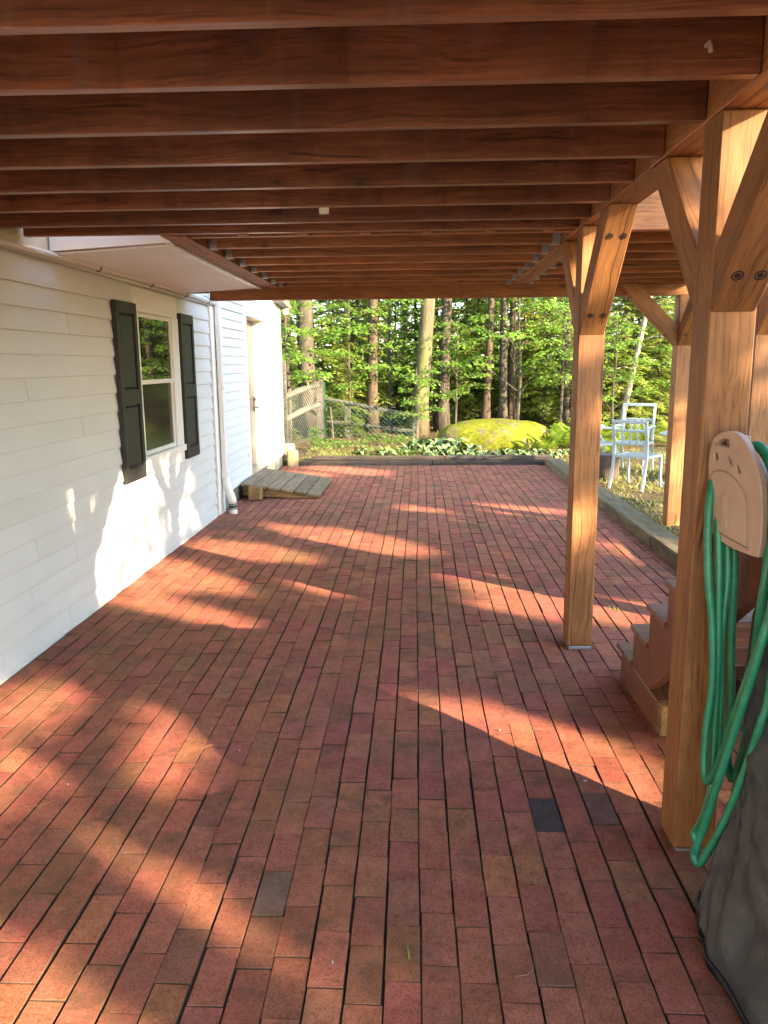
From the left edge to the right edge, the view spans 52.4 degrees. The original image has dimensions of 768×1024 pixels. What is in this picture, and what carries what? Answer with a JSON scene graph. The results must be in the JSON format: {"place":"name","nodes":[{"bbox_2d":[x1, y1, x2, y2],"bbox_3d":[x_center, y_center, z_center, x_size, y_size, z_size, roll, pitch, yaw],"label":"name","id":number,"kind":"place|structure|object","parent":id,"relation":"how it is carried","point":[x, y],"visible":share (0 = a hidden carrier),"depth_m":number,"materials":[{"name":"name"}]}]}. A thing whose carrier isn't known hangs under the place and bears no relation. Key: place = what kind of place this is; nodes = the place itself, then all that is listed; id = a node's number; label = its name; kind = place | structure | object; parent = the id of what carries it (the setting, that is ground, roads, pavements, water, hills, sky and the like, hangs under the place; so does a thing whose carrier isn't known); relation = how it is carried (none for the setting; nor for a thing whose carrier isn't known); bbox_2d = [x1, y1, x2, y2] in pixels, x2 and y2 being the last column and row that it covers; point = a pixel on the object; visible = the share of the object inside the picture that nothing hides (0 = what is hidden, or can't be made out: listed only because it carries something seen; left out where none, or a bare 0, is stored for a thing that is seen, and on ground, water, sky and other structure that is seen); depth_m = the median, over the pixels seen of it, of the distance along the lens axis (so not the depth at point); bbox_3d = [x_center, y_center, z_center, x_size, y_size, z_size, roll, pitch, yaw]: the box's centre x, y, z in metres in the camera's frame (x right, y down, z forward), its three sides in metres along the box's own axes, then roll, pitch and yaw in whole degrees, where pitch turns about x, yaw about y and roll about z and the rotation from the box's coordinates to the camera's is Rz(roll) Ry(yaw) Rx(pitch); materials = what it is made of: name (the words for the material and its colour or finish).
{"place":"outdoors","nodes":[
{"label":"outdoors","id":0,"kind":"place"},
{"bbox_2d":[28,508,667,976],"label":"dry needles","id":1,"kind":"object","parent":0,"point":[404,732],"visible":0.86,"depth_m":3.41,"materials":[{"name":"plant"}]},
{"bbox_2d":[0,465,743,1023],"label":"brick patio","id":2,"kind":"structure","parent":0,"point":[282,839],"depth_m":3.06,"materials":[{"name":"brick"}]},
{"bbox_2d":[248,485,262,500],"bbox_3d":[-1.567,-0.232,9.509,0.155,0.165,0.145,0,11,2],"label":"wooden block","id":3,"kind":"object","parent":2,"relation":"on","point":[255,492],"depth_m":9.44,"materials":[{"name":"brown wood"}]},
{"bbox_2d":[241,468,331,497],"bbox_3d":[-1.245,-0.393,10.272,0.972,0.194,1.438,0,11,2],"label":"door ramp","id":4,"kind":"structure","parent":2,"relation":"on","point":[273,482],"depth_m":9.97,"materials":[{"name":"grey wood"}]},
{"bbox_2d":[0,0,767,851],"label":"timber deck","id":5,"kind":"structure","parent":2,"relation":"on","point":[588,158],"depth_m":2.52,"materials":[{"name":"brown wood"}]},
{"bbox_2d":[709,431,767,557],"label":"hose hanger","id":6,"kind":"object","parent":5,"relation":"attached to","point":[738,473],"visible":0.97,"depth_m":2.27,"materials":[{"name":"beige plastic"}]},
{"bbox_2d":[690,441,767,867],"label":"garden hose","id":7,"kind":"object","parent":6,"relation":"hanging from","point":[721,603],"visible":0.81,"depth_m":2.35,"materials":[{"name":"green rubber"}]},
{"bbox_2d":[394,536,654,959],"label":"joint weeds","id":8,"kind":"object","parent":2,"relation":"on","point":[610,616],"visible":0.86,"depth_m":5.16,"materials":[{"name":"green plant"}]},
{"bbox_2d":[617,551,762,735],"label":"stairs","id":9,"kind":"structure","parent":2,"relation":"on","point":[645,666],"depth_m":3.45,"materials":[{"name":"brown wood"}]},
{"bbox_2d":[693,593,767,1023],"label":"covered barbecue","id":10,"kind":"object","parent":2,"relation":"on","point":[730,905],"visible":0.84,"depth_m":2.12,"materials":[{"name":"fabric"}]},
{"bbox_2d":[283,370,678,536],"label":"ground","id":11,"kind":"structure","parent":0,"point":[648,495],"depth_m":13.64,"materials":[{"name":"plant"}]},
{"bbox_2d":[0,228,290,685],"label":"white house","id":12,"kind":"structure","parent":11,"relation":"on","point":[141,414],"depth_m":5.42,"materials":[{"name":"wood"}]},
{"bbox_2d":[129,286,186,477],"bbox_3d":[-1.887,-1.094,6.587,0.061,1.465,1.105,0,11,2],"label":"window","id":13,"kind":"structure","parent":12,"relation":"in","point":[158,339],"depth_m":6.60,"materials":[{"name":"white glass"}]},
{"bbox_2d":[242,301,271,476],"bbox_3d":[-1.841,-1.695,10.754,0.240,2.290,1.548,0,11,2],"label":"door","id":14,"kind":"structure","parent":12,"relation":"in","point":[254,316],"depth_m":11.25,"materials":[{"name":"wood"}]},
{"bbox_2d":[284,443,294,455],"bbox_3d":[-1.632,-1.047,13.093,0.240,0.200,0.200,3,11,19],"label":"corner stone","id":15,"kind":"object","parent":11,"relation":"on","point":[289,446],"visible":0.38,"depth_m":12.99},
{"bbox_2d":[281,329,301,438],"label":"hemlock tree","id":16,"kind":"object","parent":11,"relation":"on","point":[294,431],"visible":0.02,"depth_m":16.34,"materials":[{"name":"green plant"}]},
{"bbox_2d":[287,450,297,465],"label":"corner block","id":17,"kind":"structure","parent":11,"relation":"on","point":[292,457],"depth_m":12.67,"materials":[{"name":"wood"}]},
{"bbox_2d":[281,300,316,437],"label":"tall tree","id":18,"kind":"object","parent":11,"relation":"on","point":[305,366],"depth_m":16.29,"materials":[{"name":"brown plant"}]},
{"bbox_2d":[282,359,325,443],"bbox_3d":[-1.581,-2.117,15.166,0.189,1.669,1.788,3,11,20],"label":"split rail fence","id":19,"kind":"object","parent":11,"relation":"on","point":[318,386],"visible":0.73,"depth_m":15.17,"materials":[{"name":"grey wood"}]},
{"bbox_2d":[281,300,328,382],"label":"maple sapling","id":20,"kind":"object","parent":11,"relation":"on","point":[297,356],"visible":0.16,"depth_m":15.38,"materials":[{"name":"green plant"}]},
{"bbox_2d":[280,300,347,440],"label":"maple sapling","id":21,"kind":"object","parent":11,"relation":"on","point":[316,333],"visible":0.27,"depth_m":15.36,"materials":[{"name":"green plant"}]},
{"bbox_2d":[307,426,321,443],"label":"maple sapling","id":22,"kind":"object","parent":11,"relation":"on","point":[311,434],"visible":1,"depth_m":13.64,"materials":[{"name":"green plant"}]},
{"bbox_2d":[280,300,359,428],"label":"hemlock tree","id":23,"kind":"object","parent":11,"relation":"on","point":[295,344],"visible":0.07,"depth_m":17.42,"materials":[{"name":"green plant"}]},
{"bbox_2d":[291,300,365,425],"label":"hemlock tree","id":24,"kind":"object","parent":11,"relation":"on","point":[322,346],"visible":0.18,"depth_m":18.08,"materials":[{"name":"green plant"}]},
{"bbox_2d":[295,300,364,400],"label":"hemlock tree","id":25,"kind":"object","parent":11,"relation":"on","point":[337,323],"visible":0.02,"depth_m":28.07,"materials":[{"name":"green plant"}]},
{"bbox_2d":[290,300,385,424],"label":"hemlock tree","id":26,"kind":"object","parent":11,"relation":"on","point":[338,312],"visible":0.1,"depth_m":20.83,"materials":[{"name":"green plant"}]},
{"bbox_2d":[324,348,373,433],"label":"hemlock tree","id":27,"kind":"object","parent":11,"relation":"on","point":[344,394],"visible":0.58,"depth_m":16.99,"materials":[{"name":"green plant"}]},
{"bbox_2d":[296,299,403,434],"bbox_3d":[-0.815,-3.944,18.083,2.808,4.737,3.097,-4,11,-16],"label":"hemlock tree","id":28,"kind":"object","parent":11,"relation":"on","point":[352,344],"visible":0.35,"depth_m":17.79,"materials":[{"name":"green plant"}]},
{"bbox_2d":[339,412,361,439],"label":"maple sapling","id":29,"kind":"object","parent":11,"relation":"on","point":[353,427],"visible":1,"depth_m":15.18,"materials":[{"name":"green plant"}]},
{"bbox_2d":[296,300,406,401],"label":"hemlock tree","id":30,"kind":"object","parent":11,"relation":"on","point":[363,336],"visible":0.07,"depth_m":24.74,"materials":[{"name":"green plant"}]},
{"bbox_2d":[313,300,398,400],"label":"maple sapling","id":31,"kind":"object","parent":11,"relation":"on","point":[353,357],"visible":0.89,"depth_m":16.61,"materials":[{"name":"green plant"}]},
{"bbox_2d":[314,299,412,415],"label":"hemlock tree","id":32,"kind":"object","parent":11,"relation":"on","point":[366,300],"visible":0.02,"depth_m":22.61,"materials":[{"name":"green plant"}]},
{"bbox_2d":[324,397,418,439],"bbox_3d":[-0.265,-1.887,16.010,1.976,0.984,0.198,0,11,2],"label":"split rail fence","id":33,"kind":"object","parent":11,"relation":"on","point":[347,406],"visible":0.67,"depth_m":15.94,"materials":[{"name":"grey wood"}]},
{"bbox_2d":[364,299,395,433],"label":"tall tree","id":34,"kind":"object","parent":11,"relation":"on","point":[372,389],"depth_m":17.05,"materials":[{"name":"brown plant"}]},
{"bbox_2d":[375,446,396,455],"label":"hosta","id":35,"kind":"object","parent":11,"relation":"on","point":[385,452],"visible":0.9,"depth_m":13.24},
{"bbox_2d":[365,302,407,415],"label":"tall tree","id":36,"kind":"object","parent":11,"relation":"on","point":[400,409],"depth_m":22.16,"materials":[{"name":"plant"}]},
{"bbox_2d":[336,299,439,426],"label":"maple sapling","id":37,"kind":"object","parent":11,"relation":"on","point":[389,336],"visible":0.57,"depth_m":17.12,"materials":[{"name":"green plant"}]},
{"bbox_2d":[355,299,450,421],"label":"hemlock tree","id":38,"kind":"object","parent":11,"relation":"on","point":[395,399],"visible":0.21,"depth_m":19.90,"materials":[{"name":"green plant"}]},
{"bbox_2d":[395,443,415,454],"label":"hosta","id":39,"kind":"object","parent":11,"relation":"on","point":[409,447],"visible":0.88,"depth_m":13.42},
{"bbox_2d":[356,299,469,411],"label":"hemlock tree","id":40,"kind":"object","parent":11,"relation":"on","point":[413,322],"visible":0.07,"depth_m":21.73,"materials":[{"name":"green plant"}]},
{"bbox_2d":[390,367,445,438],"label":"maple sapling","id":41,"kind":"object","parent":11,"relation":"on","point":[417,409],"visible":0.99,"depth_m":15.35,"materials":[{"name":"green plant"}]},
{"bbox_2d":[406,299,434,435],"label":"tall tree","id":42,"kind":"object","parent":11,"relation":"on","point":[426,325],"depth_m":16.53,"materials":[{"name":"brown plant"}]},
{"bbox_2d":[406,439,435,449],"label":"hosta","id":43,"kind":"object","parent":11,"relation":"on","point":[420,441],"visible":0.39,"depth_m":13.79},
{"bbox_2d":[412,444,435,453],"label":"hosta","id":44,"kind":"object","parent":11,"relation":"on","point":[422,449],"visible":0.94,"depth_m":13.18,"materials":[{"name":"plant"}]},
{"bbox_2d":[379,299,468,385],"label":"hemlock tree","id":45,"kind":"object","parent":11,"relation":"on","point":[417,327],"depth_m":28.33,"materials":[{"name":"green plant"}]},
{"bbox_2d":[299,455,549,465],"bbox_3d":[0.650,-0.831,12.733,4.091,0.175,0.180,0,11,2],"label":"dark timber edging","id":46,"kind":"object","parent":11,"relation":"on","point":[401,460],"visible":0.76,"depth_m":12.69,"materials":[{"name":"wood"}]},
{"bbox_2d":[378,299,477,426],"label":"maple sapling","id":47,"kind":"object","parent":11,"relation":"on","point":[399,309],"visible":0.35,"depth_m":17.89,"materials":[{"name":"green plant"}]},
{"bbox_2d":[424,449,444,455],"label":"hosta","id":48,"kind":"object","parent":11,"relation":"on","point":[433,452],"visible":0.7,"depth_m":12.99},
{"bbox_2d":[378,298,496,423],"bbox_3d":[1.030,-4.562,19.159,2.898,4.881,2.780,7,13,35],"label":"hemlock tree","id":49,"kind":"object","parent":11,"relation":"on","point":[408,337],"visible":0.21,"depth_m":19.11,"materials":[{"name":"green plant"}]},
{"bbox_2d":[422,437,454,452],"bbox_3d":[0.923,-1.189,13.777,0.624,0.260,0.653,-7,13,-31],"label":"hosta","id":50,"kind":"object","parent":11,"relation":"on","point":[438,441],"visible":0.73,"depth_m":13.72,"materials":[{"name":"plant"}]},
{"bbox_2d":[398,298,479,416],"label":"hemlock tree","id":51,"kind":"object","parent":11,"relation":"on","point":[435,366],"visible":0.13,"depth_m":18.91,"materials":[{"name":"green plant"}]},
{"bbox_2d":[433,298,451,431],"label":"tall tree","id":52,"kind":"object","parent":11,"relation":"on","point":[441,420],"depth_m":17.21,"materials":[{"name":"brown plant"}]},
{"bbox_2d":[437,443,464,454],"bbox_3d":[1.115,-1.042,13.247,0.498,0.235,0.428,5,12,25],"label":"hosta","id":53,"kind":"object","parent":11,"relation":"on","point":[447,450],"visible":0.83,"depth_m":13.18,"materials":[{"name":"plant"}]},
{"bbox_2d":[441,438,468,449],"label":"hosta","id":54,"kind":"object","parent":11,"relation":"on","point":[458,442],"visible":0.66,"depth_m":13.65,"materials":[{"name":"plant"}]},
{"bbox_2d":[415,318,498,422],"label":"maple sapling","id":55,"kind":"object","parent":11,"relation":"on","point":[457,327],"visible":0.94,"depth_m":16.52,"materials":[{"name":"green plant"}]},
{"bbox_2d":[449,360,476,423],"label":"hemlock tree","id":56,"kind":"object","parent":11,"relation":"on","point":[452,413],"visible":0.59,"depth_m":18.61,"materials":[{"name":"green plant"}]},
{"bbox_2d":[410,298,522,419],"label":"hemlock tree","id":57,"kind":"object","parent":11,"relation":"on","point":[472,364],"visible":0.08,"depth_m":20.64,"materials":[{"name":"green plant"}]},
{"bbox_2d":[454,450,480,454],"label":"hosta","id":58,"kind":"object","parent":11,"relation":"on","point":[464,453],"visible":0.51,"depth_m":13.04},
{"bbox_2d":[408,298,536,421],"bbox_3d":[2.268,-4.290,19.433,3.097,4.737,2.808,-6,12,-27],"label":"hemlock tree","id":59,"kind":"object","parent":11,"relation":"on","point":[476,396],"visible":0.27,"depth_m":19.41,"materials":[{"name":"green plant"}]},
{"bbox_2d":[459,443,485,452],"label":"hosta","id":60,"kind":"object","parent":11,"relation":"on","point":[472,447],"visible":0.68,"depth_m":13.50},
{"bbox_2d":[294,406,657,455],"bbox_3d":[3.296,-2.217,19.303,12.988,0.310,13.069,0,11,2],"label":"ground cover","id":61,"kind":"object","parent":11,"relation":"on","point":[371,439],"visible":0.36,"depth_m":14.27,"materials":[{"name":"green plant"}]},
{"bbox_2d":[468,298,494,418],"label":"tall tree","id":62,"kind":"object","parent":11,"relation":"on","point":[486,411],"depth_m":17.09,"materials":[{"name":"brown plant"}]},
{"bbox_2d":[298,414,667,514],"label":"leaf litter","id":63,"kind":"object","parent":11,"relation":"on","point":[492,450],"visible":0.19,"depth_m":14.22,"materials":[{"name":"brown plant"}]},
{"bbox_2d":[474,449,491,454],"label":"hosta","id":64,"kind":"object","parent":11,"relation":"on","point":[482,452],"visible":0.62,"depth_m":13.23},
{"bbox_2d":[436,298,536,412],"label":"hemlock tree","id":65,"kind":"object","parent":11,"relation":"on","point":[497,329],"visible":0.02,"depth_m":22.88,"materials":[{"name":"green plant"}]},
{"bbox_2d":[438,298,540,375],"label":"maple sapling","id":66,"kind":"object","parent":11,"relation":"on","point":[483,341],"visible":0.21,"depth_m":18.27,"materials":[{"name":"green plant"}]},
{"bbox_2d":[437,418,555,450],"bbox_3d":[2.137,-1.201,14.709,2.260,1.113,1.757,0,11,2],"label":"mossy boulder","id":67,"kind":"object","parent":11,"relation":"on","point":[496,434],"visible":0.52,"depth_m":14.01,"materials":[{"name":"plant"}]},
{"bbox_2d":[496,298,507,418],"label":"tall tree","id":68,"kind":"object","parent":11,"relation":"on","point":[502,410],"visible":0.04,"depth_m":17.16,"materials":[{"name":"brown plant"}]},
{"bbox_2d":[496,448,514,454],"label":"hosta","id":69,"kind":"object","parent":11,"relation":"on","point":[507,451],"visible":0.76,"depth_m":13.22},
{"bbox_2d":[448,297,573,419],"bbox_3d":[3.065,-3.669,16.657,2.958,4.065,2.908,9,14,40],"label":"maple sapling","id":70,"kind":"object","parent":11,"relation":"on","point":[518,334],"visible":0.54,"depth_m":16.66,"materials":[{"name":"green plant"}]},
{"bbox_2d":[507,298,515,419],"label":"tall tree","id":71,"kind":"object","parent":11,"relation":"on","point":[511,398],"visible":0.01,"depth_m":17.37,"materials":[{"name":"brown plant"}]},
{"bbox_2d":[464,297,573,417],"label":"hemlock tree","id":72,"kind":"object","parent":11,"relation":"on","point":[494,392],"visible":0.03,"depth_m":19.31,"materials":[{"name":"green plant"}]},
{"bbox_2d":[511,449,530,454],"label":"hosta","id":73,"kind":"object","parent":11,"relation":"on","point":[519,452],"visible":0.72,"depth_m":12.96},
{"bbox_2d":[472,297,572,425],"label":"hemlock tree","id":74,"kind":"object","parent":11,"relation":"on","point":[534,396],"visible":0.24,"depth_m":18.75,"materials":[{"name":"green plant"}]},
{"bbox_2d":[519,441,538,450],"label":"fern","id":75,"kind":"object","parent":11,"relation":"on","point":[533,445],"visible":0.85,"depth_m":13.65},
{"bbox_2d":[525,448,545,454],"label":"hosta","id":76,"kind":"object","parent":11,"relation":"on","point":[535,451],"visible":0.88,"depth_m":13.05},
{"bbox_2d":[535,441,561,451],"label":"fern","id":77,"kind":"object","parent":11,"relation":"on","point":[543,446],"visible":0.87,"depth_m":13.37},
{"bbox_2d":[528,430,569,448],"bbox_3d":[2.886,-1.265,13.652,0.782,0.344,0.556,-4,11,-16],"label":"fern","id":78,"kind":"object","parent":11,"relation":"on","point":[559,439],"visible":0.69,"depth_m":13.57,"materials":[{"name":"plant"}]},
{"bbox_2d":[496,297,604,424],"bbox_3d":[3.739,-3.667,17.727,2.368,3.720,2.222,-5,11,-20],"label":"hemlock tree","id":79,"kind":"object","parent":11,"relation":"on","point":[543,413],"visible":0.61,"depth_m":17.78,"materials":[{"name":"green plant"}]},
{"bbox_2d":[544,448,561,457],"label":"hosta","id":80,"kind":"object","parent":11,"relation":"on","point":[552,454],"visible":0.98,"depth_m":12.85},
{"bbox_2d":[539,297,571,427],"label":"tall tree","id":81,"kind":"object","parent":11,"relation":"on","point":[566,405],"depth_m":17.45,"materials":[{"name":"brown plant"}]},
{"bbox_2d":[546,422,569,446],"bbox_3d":[3.314,-1.391,13.897,0.893,0.451,0.774,0,11,2],"label":"fern","id":82,"kind":"object","parent":11,"relation":"on","point":[556,427],"visible":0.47,"depth_m":13.83,"materials":[{"name":"plant"}]},
{"bbox_2d":[515,298,610,422],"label":"hemlock tree","id":83,"kind":"object","parent":11,"relation":"on","point":[550,410],"visible":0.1,"depth_m":18.98,"materials":[{"name":"green plant"}]},
{"bbox_2d":[515,297,618,430],"bbox_3d":[3.811,-3.333,16.490,2.011,3.402,2.011,-6,12,-27],"label":"maple sapling","id":84,"kind":"object","parent":11,"relation":"on","point":[564,315],"visible":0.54,"depth_m":16.47,"materials":[{"name":"green plant"}]},
{"bbox_2d":[516,298,636,417],"bbox_3d":[4.866,-4.963,19.598,3.334,5.580,3.552,-9,14,-39],"label":"hemlock tree","id":85,"kind":"object","parent":11,"relation":"on","point":[572,360],"visible":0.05,"depth_m":19.41,"materials":[{"name":"green plant"}]},
{"bbox_2d":[561,417,612,436],"bbox_3d":[3.754,-1.462,14.197,0.988,0.455,1.051,5,12,28],"label":"fern","id":86,"kind":"object","parent":11,"relation":"on","point":[607,432],"visible":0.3,"depth_m":14.08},
{"bbox_2d":[600,425,618,452],"bbox_3d":[3.072,-1.035,11.371,0.559,0.906,0.535,-2,11,-7],"label":"garden chair","id":87,"kind":"object","parent":11,"relation":"on","point":[603,443],"visible":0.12,"depth_m":11.18,"materials":[{"name":"white paint"}]},
{"bbox_2d":[601,302,617,430],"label":"tall tree","id":88,"kind":"object","parent":11,"relation":"on","point":[602,419],"visible":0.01,"depth_m":17.17,"materials":[{"name":"brown plant"}]},
{"bbox_2d":[599,452,619,479],"bbox_3d":[3.062,-0.617,10.801,0.426,0.382,0.432,0,11,2],"label":"tree stump","id":89,"kind":"object","parent":11,"relation":"on","point":[605,461],"visible":0.46,"depth_m":10.63,"materials":[{"name":"wood"}]},
{"bbox_2d":[546,458,678,567],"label":"timber kerb","id":90,"kind":"structure","parent":11,"relation":"on","point":[653,535],"depth_m":7.63,"materials":[{"name":"wood"}]},
{"bbox_2d":[552,296,672,419],"bbox_3d":[6.470,-5.340,20.238,3.623,6.101,3.475,6,13,31],"label":"hemlock tree","id":91,"kind":"object","parent":11,"relation":"on","point":[633,320],"visible":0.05,"depth_m":19.99,"materials":[{"name":"green plant"}]},
{"bbox_2d":[571,296,671,422],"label":"hemlock tree","id":92,"kind":"object","parent":11,"relation":"on","point":[629,303],"visible":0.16,"depth_m":19.05,"materials":[{"name":"green plant"}]},
{"bbox_2d":[602,311,661,433],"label":"maple sapling","id":93,"kind":"object","parent":11,"relation":"on","point":[626,342],"visible":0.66,"depth_m":16.06,"materials":[{"name":"green plant"}]},
{"bbox_2d":[605,296,660,429],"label":"tall tree","id":94,"kind":"object","parent":11,"relation":"on","point":[628,390],"visible":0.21,"depth_m":16.57,"materials":[{"name":"plant"}]},
{"bbox_2d":[611,403,656,474],"bbox_3d":[3.608,-1.067,11.258,0.535,0.976,0.559,6,13,32],"label":"garden chair","id":95,"kind":"object","parent":11,"relation":"on","point":[652,428],"visible":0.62,"depth_m":11.34,"materials":[{"name":"white paint"}]},
{"bbox_2d":[601,305,667,433],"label":"hemlock tree","id":96,"kind":"object","parent":11,"relation":"on","point":[622,385],"visible":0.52,"depth_m":16.80,"materials":[{"name":"green plant"}]},
{"bbox_2d":[609,423,659,440],"bbox_3d":[4.575,-1.421,14.275,0.907,0.410,0.997,4,12,21],"label":"fern","id":97,"kind":"object","parent":11,"relation":"on","point":[642,437],"visible":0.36,"depth_m":14.23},
{"bbox_2d":[608,419,661,491],"bbox_3d":[3.237,-0.745,10.005,0.480,0.886,0.559,10,15,43],"label":"garden chair","id":98,"kind":"object","parent":11,"relation":"on","point":[646,455],"visible":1,"depth_m":9.89,"materials":[{"name":"white paint"}]},
{"bbox_2d":[604,296,674,395],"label":"hemlock tree","id":99,"kind":"object","parent":11,"relation":"on","point":[659,297],"visible":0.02,"depth_m":24.02,"materials":[{"name":"green plant"}]},
{"bbox_2d":[609,297,674,417],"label":"hemlock tree","id":100,"kind":"object","parent":11,"relation":"on","point":[664,340],"visible":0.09,"depth_m":18.86,"materials":[{"name":"green plant"}]},
{"bbox_2d":[619,424,667,440],"bbox_3d":[4.921,-1.519,14.903,0.904,0.386,0.911,-10,14,-41],"label":"fern","id":101,"kind":"object","parent":11,"relation":"on","point":[640,428],"visible":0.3,"depth_m":14.96,"materials":[{"name":"plant"}]},
{"bbox_2d":[623,296,673,428],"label":"hemlock tree","id":102,"kind":"object","parent":11,"relation":"on","point":[657,376],"visible":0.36,"depth_m":17.26,"materials":[{"name":"green plant"}]},
{"bbox_2d":[639,296,675,387],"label":"maple sapling","id":103,"kind":"object","parent":11,"relation":"on","point":[657,348],"visible":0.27,"depth_m":16.55,"materials":[{"name":"green plant"}]},
{"bbox_2d":[292,297,670,367],"label":"sky","id":104,"kind":"structure","parent":0,"point":[615,297],"materials":[{"name":"white"}]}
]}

